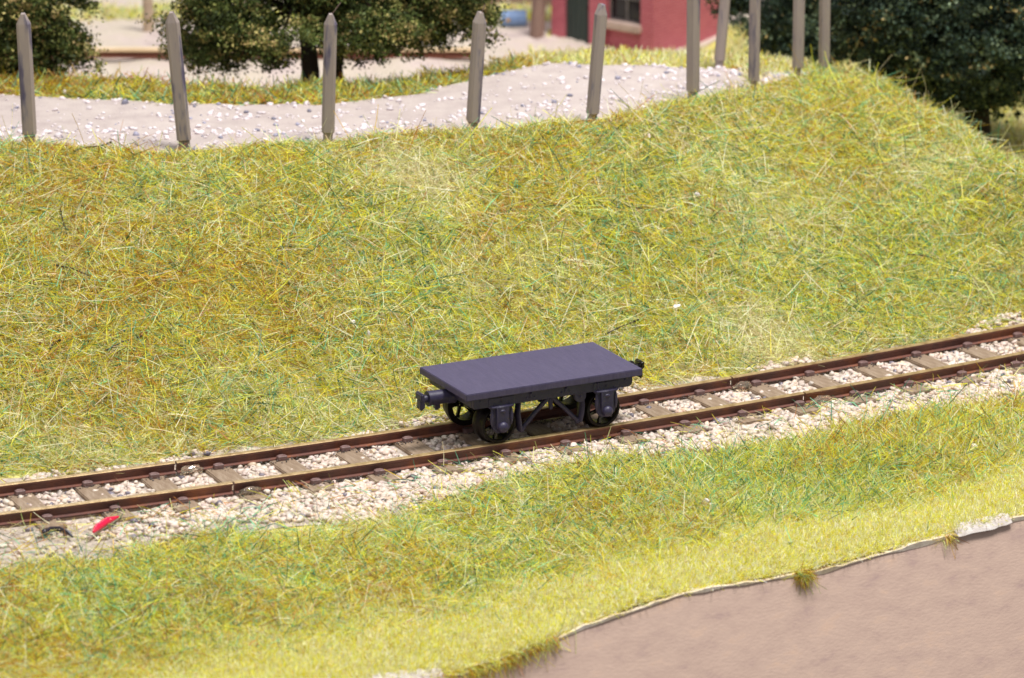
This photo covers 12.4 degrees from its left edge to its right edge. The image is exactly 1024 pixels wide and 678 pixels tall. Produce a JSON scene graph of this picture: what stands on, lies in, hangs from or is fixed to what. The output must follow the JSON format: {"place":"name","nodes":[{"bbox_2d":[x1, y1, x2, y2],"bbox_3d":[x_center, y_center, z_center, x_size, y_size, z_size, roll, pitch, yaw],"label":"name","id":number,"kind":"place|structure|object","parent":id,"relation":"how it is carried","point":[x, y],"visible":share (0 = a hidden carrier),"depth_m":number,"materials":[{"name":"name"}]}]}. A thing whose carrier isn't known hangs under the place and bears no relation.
{"place":"outdoors","nodes":[
{"label":"outdoors","id":0,"kind":"place"},
{"bbox_2d":[0,63,786,152],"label":"path","id":1,"kind":"structure","parent":0,"point":[129,115],"depth_m":66.92,"materials":[{"name":"grey gravel"}]},
{"bbox_2d":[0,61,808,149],"bbox_3d":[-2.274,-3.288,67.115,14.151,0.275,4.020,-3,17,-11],"label":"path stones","id":2,"kind":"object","parent":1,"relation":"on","point":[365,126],"visible":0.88,"depth_m":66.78,"materials":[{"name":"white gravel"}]},
{"bbox_2d":[56,0,762,88],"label":"yard","id":3,"kind":"structure","parent":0,"point":[125,32],"depth_m":77.86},
{"bbox_2d":[142,0,153,31],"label":"timber stake","id":4,"kind":"object","parent":3,"relation":"on","point":[147,6],"visible":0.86,"depth_m":79.63,"materials":[{"name":"brown wood"}]},
{"bbox_2d":[51,47,470,57],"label":"rail","id":5,"kind":"object","parent":3,"relation":"on","point":[132,52],"visible":0.36,"depth_m":77.61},
{"bbox_2d":[52,0,551,26],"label":"yard grass","id":6,"kind":"structure","parent":3,"relation":"on","point":[132,13],"depth_m":81.16,"materials":[{"name":"green plant"}]},
{"bbox_2d":[501,9,526,26],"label":"oil drum","id":7,"kind":"object","parent":3,"relation":"on","point":[515,18],"visible":0.81,"depth_m":80.20,"materials":[{"name":"blue paint"}]},
{"bbox_2d":[491,0,551,6],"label":"timber beam","id":8,"kind":"structure","parent":3,"relation":"on","point":[548,2],"depth_m":81.87,"materials":[{"name":"wood"}]},
{"bbox_2d":[529,0,546,38],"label":"timber prop","id":9,"kind":"object","parent":3,"relation":"on","point":[537,23],"visible":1,"depth_m":79.21,"materials":[{"name":"brown wood"}]},
{"bbox_2d":[0,2,1023,677],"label":"ground","id":10,"kind":"structure","parent":0,"point":[1010,272],"depth_m":62.91,"materials":[{"name":"green plant"}]},
{"bbox_2d":[16,13,36,141],"bbox_3d":[-6.646,-3.327,64.613,0.195,2.342,0.130,-1,17,0],"label":"fence post","id":11,"kind":"object","parent":10,"relation":"on","point":[26,72],"visible":0.8,"depth_m":64.47,"materials":[{"name":"paint"}]},
{"bbox_2d":[0,0,110,79],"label":"tree","id":12,"kind":"object","parent":10,"relation":"on","point":[56,35],"visible":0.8,"depth_m":68.58,"materials":[{"name":"green plant"}]},
{"bbox_2d":[105,335,141,350],"bbox_3d":[-5.009,0.048,60.676,0.534,0.139,0.056,-10,19,-30],"label":"twig","id":13,"kind":"object","parent":10,"relation":"on","point":[122,342],"visible":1,"depth_m":60.65,"materials":[{"name":"plant"}]},
{"bbox_2d":[165,11,190,149],"bbox_3d":[-4.560,-3.301,64.694,0.195,2.451,0.130,-4,17,1],"label":"fence post","id":14,"kind":"object","parent":10,"relation":"on","point":[178,80],"visible":0.77,"depth_m":64.56,"materials":[{"name":"paint"}]},
{"bbox_2d":[0,48,556,105],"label":"verge grass","id":15,"kind":"structure","parent":10,"relation":"on","point":[369,89],"depth_m":67.92,"materials":[{"name":"green plant"}]},
{"bbox_2d":[129,0,511,85],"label":"tree","id":16,"kind":"object","parent":10,"relation":"on","point":[233,30],"visible":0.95,"depth_m":68.61,"materials":[{"name":"green plant"}]},
{"bbox_2d":[322,3,340,141],"bbox_3d":[-2.501,-3.432,64.929,0.224,2.486,0.130,1,16,-3],"label":"fence post","id":17,"kind":"object","parent":10,"relation":"on","point":[329,72],"visible":0.84,"depth_m":64.81,"materials":[{"name":"paint"}]},
{"bbox_2d":[466,5,486,128],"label":"fence post","id":18,"kind":"object","parent":10,"relation":"on","point":[478,38],"visible":0.85,"depth_m":65.26,"materials":[{"name":"paint"}]},
{"bbox_2d":[4,91,971,635],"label":"white specks","id":19,"kind":"object","parent":10,"relation":"on","point":[326,379],"visible":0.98,"depth_m":62.55,"materials":[{"name":"stone"}]},
{"bbox_2d":[0,323,1017,576],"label":"track bed","id":20,"kind":"object","parent":10,"relation":"on","point":[20,537],"visible":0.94,"depth_m":57.88,"materials":[{"name":"beige gravel"}]},
{"bbox_2d":[87,516,118,539],"bbox_3d":[-4.971,2.273,56.725,0.157,0.139,0.826,6,18,21],"label":"plastic scrap","id":21,"kind":"object","parent":20,"relation":"on","point":[100,526],"visible":1,"depth_m":56.74,"materials":[{"name":"red plastic"}]},
{"bbox_2d":[0,461,233,530],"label":"railway track","id":22,"kind":"structure","parent":20,"relation":"on","point":[96,503],"depth_m":57.83,"materials":[{"name":"metal"}]},
{"bbox_2d":[175,376,803,502],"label":"railway track","id":23,"kind":"structure","parent":20,"relation":"on","point":[292,471],"depth_m":59.80,"materials":[{"name":"metal"}]},
{"bbox_2d":[238,486,261,495],"bbox_3d":[-3.231,1.858,58.019,0.330,0.096,0.152,-7,18,-24],"label":"glue blob","id":24,"kind":"object","parent":23,"relation":"on","point":[245,492],"visible":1,"depth_m":57.96,"materials":[{"name":"beige"}]},
{"bbox_2d":[415,342,643,442],"bbox_3d":[0.243,0.737,60.219,3.205,0.770,1.492,-8,18,-26],"label":"flat wagon","id":25,"kind":"object","parent":23,"relation":"on","point":[493,390],"visible":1,"depth_m":59.87,"materials":[{"name":"paint"}]},
{"bbox_2d":[0,311,1023,556],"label":"ballast","id":26,"kind":"structure","parent":20,"relation":"on","point":[434,443],"depth_m":59.36,"materials":[{"name":"gravel"}]},
{"bbox_2d":[41,526,72,537],"bbox_3d":[-5.428,2.319,56.587,0.436,0.090,0.244,5,17,18],"label":"wire end","id":27,"kind":"object","parent":26,"relation":"on","point":[67,532],"visible":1,"depth_m":56.60,"materials":[{"name":"black"}]},
{"bbox_2d":[180,465,202,474],"bbox_3d":[-4.005,1.627,58.774,0.324,0.109,0.166,-7,18,-23],"label":"glue blob","id":28,"kind":"object","parent":26,"relation":"on","point":[190,469],"visible":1,"depth_m":58.74,"materials":[{"name":"beige"}]},
{"bbox_2d":[732,381,751,389],"bbox_3d":[3.042,0.605,62.225,0.276,0.102,0.155,-9,19,-28],"label":"glue blob","id":29,"kind":"object","parent":26,"relation":"on","point":[742,385],"visible":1,"depth_m":62.18,"materials":[{"name":"beige"}]},
{"bbox_2d":[809,395,831,404],"bbox_3d":[4.035,0.789,61.606,0.377,0.101,0.159,-9,19,-29],"label":"glue blob","id":30,"kind":"object","parent":26,"relation":"on","point":[822,398],"visible":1,"depth_m":61.56,"materials":[{"name":"beige"}]},
{"bbox_2d":[0,358,1023,569],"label":"stray fibres","id":31,"kind":"object","parent":20,"relation":"on","point":[297,491],"visible":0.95,"depth_m":58.35,"materials":[{"name":"green plant"}]},
{"bbox_2d":[2,336,1023,526],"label":"grit","id":32,"kind":"object","parent":20,"relation":"on","point":[840,370],"visible":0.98,"depth_m":59.95,"materials":[{"name":"gravel"}]},
{"bbox_2d":[730,323,1023,415],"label":"railway track","id":33,"kind":"structure","parent":20,"relation":"on","point":[934,367],"depth_m":62.87,"materials":[{"name":"metal"}]},
{"bbox_2d":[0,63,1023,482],"bbox_3d":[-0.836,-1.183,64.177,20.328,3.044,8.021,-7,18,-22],"label":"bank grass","id":34,"kind":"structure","parent":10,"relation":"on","point":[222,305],"depth_m":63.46,"materials":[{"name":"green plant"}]},
{"bbox_2d":[53,264,89,275],"bbox_3d":[-5.763,-0.901,61.724,0.534,0.116,0.033,6,18,20],"label":"twig","id":35,"kind":"object","parent":34,"relation":"on","point":[73,269],"visible":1,"depth_m":61.71,"materials":[{"name":"plant"}]},
{"bbox_2d":[75,141,111,150],"bbox_3d":[-5.752,-2.645,64.562,0.554,0.089,0.055,-8,18,-24],"label":"twig","id":36,"kind":"object","parent":34,"relation":"on","point":[110,142],"visible":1,"depth_m":64.58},
{"bbox_2d":[0,379,1023,677],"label":"front grass","id":37,"kind":"structure","parent":10,"relation":"on","point":[824,477],"depth_m":57.10,"materials":[{"name":"green plant"}]},
{"bbox_2d":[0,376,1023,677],"bbox_3d":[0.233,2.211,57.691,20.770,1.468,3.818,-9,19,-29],"label":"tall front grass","id":38,"kind":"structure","parent":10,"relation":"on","point":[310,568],"depth_m":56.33,"materials":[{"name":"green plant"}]},
{"bbox_2d":[0,444,1023,677],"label":"yellow flock","id":39,"kind":"object","parent":10,"relation":"on","point":[867,531],"visible":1,"depth_m":55.66,"materials":[{"name":"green plant"}]},
{"bbox_2d":[586,3,606,122],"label":"fence post","id":40,"kind":"object","parent":10,"relation":"on","point":[596,61],"visible":0.82,"depth_m":65.83,"materials":[{"name":"paint"}]},
{"bbox_2d":[605,319,638,334],"bbox_3d":[1.456,-0.168,62.759,0.590,0.118,0.060,-13,21,-37],"label":"twig","id":41,"kind":"object","parent":10,"relation":"on","point":[634,321],"visible":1,"depth_m":62.74,"materials":[{"name":"plant"}]},
{"bbox_2d":[551,0,718,52],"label":"brick hut","id":42,"kind":"object","parent":10,"relation":"on","point":[651,24],"visible":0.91,"depth_m":78.69,"materials":[{"name":"red brick"}]},
{"bbox_2d":[566,0,588,43],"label":"door","id":43,"kind":"structure","parent":42,"relation":"in","point":[577,11],"depth_m":79.17,"materials":[{"name":"green paint"}]},
{"bbox_2d":[606,0,641,33],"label":"window","id":44,"kind":"structure","parent":42,"relation":"in","point":[625,15],"depth_m":78.51,"materials":[{"name":"paint"}]},
{"bbox_2d":[686,0,699,97],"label":"fence post","id":45,"kind":"object","parent":10,"relation":"on","point":[693,52],"visible":0.65,"depth_m":67.20,"materials":[{"name":"paint"}]},
{"bbox_2d":[714,0,729,68],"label":"fence post","id":46,"kind":"object","parent":10,"relation":"on","point":[722,32],"visible":0.65,"depth_m":69.36,"materials":[{"name":"paint"}]},
{"bbox_2d":[748,0,760,87],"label":"fence post","id":47,"kind":"object","parent":10,"relation":"on","point":[754,40],"visible":0.63,"depth_m":68.01,"materials":[{"name":"paint"}]},
{"bbox_2d":[523,22,1023,161],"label":"grass","id":48,"kind":"structure","parent":10,"relation":"on","point":[734,59],"depth_m":70.58,"materials":[{"name":"green plant"}]},
{"bbox_2d":[700,0,855,69],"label":"tree","id":49,"kind":"object","parent":10,"relation":"on","point":[776,26],"visible":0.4,"depth_m":73.12,"materials":[{"name":"green plant"}]},
{"bbox_2d":[792,0,804,74],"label":"fence post","id":50,"kind":"object","parent":10,"relation":"on","point":[798,28],"visible":0.65,"depth_m":69.06,"materials":[{"name":"paint"}]},
{"bbox_2d":[818,0,829,68],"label":"fence post","id":51,"kind":"object","parent":10,"relation":"on","point":[824,25],"visible":0.59,"depth_m":69.56,"materials":[{"name":"paint"}]},
{"bbox_2d":[805,0,1023,144],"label":"tree","id":52,"kind":"object","parent":10,"relation":"on","point":[967,56],"visible":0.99,"depth_m":70.69,"materials":[{"name":"green plant"}]},
{"bbox_2d":[445,514,1023,677],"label":"fascia board","id":53,"kind":"object","parent":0,"point":[922,608],"visible":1,"depth_m":56.71,"materials":[{"name":"paint"}]},
{"bbox_2d":[372,668,444,677],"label":"plaster patch","id":54,"kind":"object","parent":53,"relation":"on","point":[418,675],"visible":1,"depth_m":54.04,"materials":[{"name":"white paint"}]},
{"bbox_2d":[421,531,969,677],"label":"edge tufts","id":55,"kind":"object","parent":53,"relation":"on","point":[803,575],"visible":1,"depth_m":54.72,"materials":[{"name":"green plant"}]},
{"bbox_2d":[954,513,1011,536],"bbox_3d":[5.754,2.268,57.894,0.821,0.140,0.254,-10,19,-30],"label":"plaster patch","id":56,"kind":"object","parent":53,"relation":"on","point":[999,522],"visible":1,"depth_m":57.84,"materials":[{"name":"white paint"}]}
]}

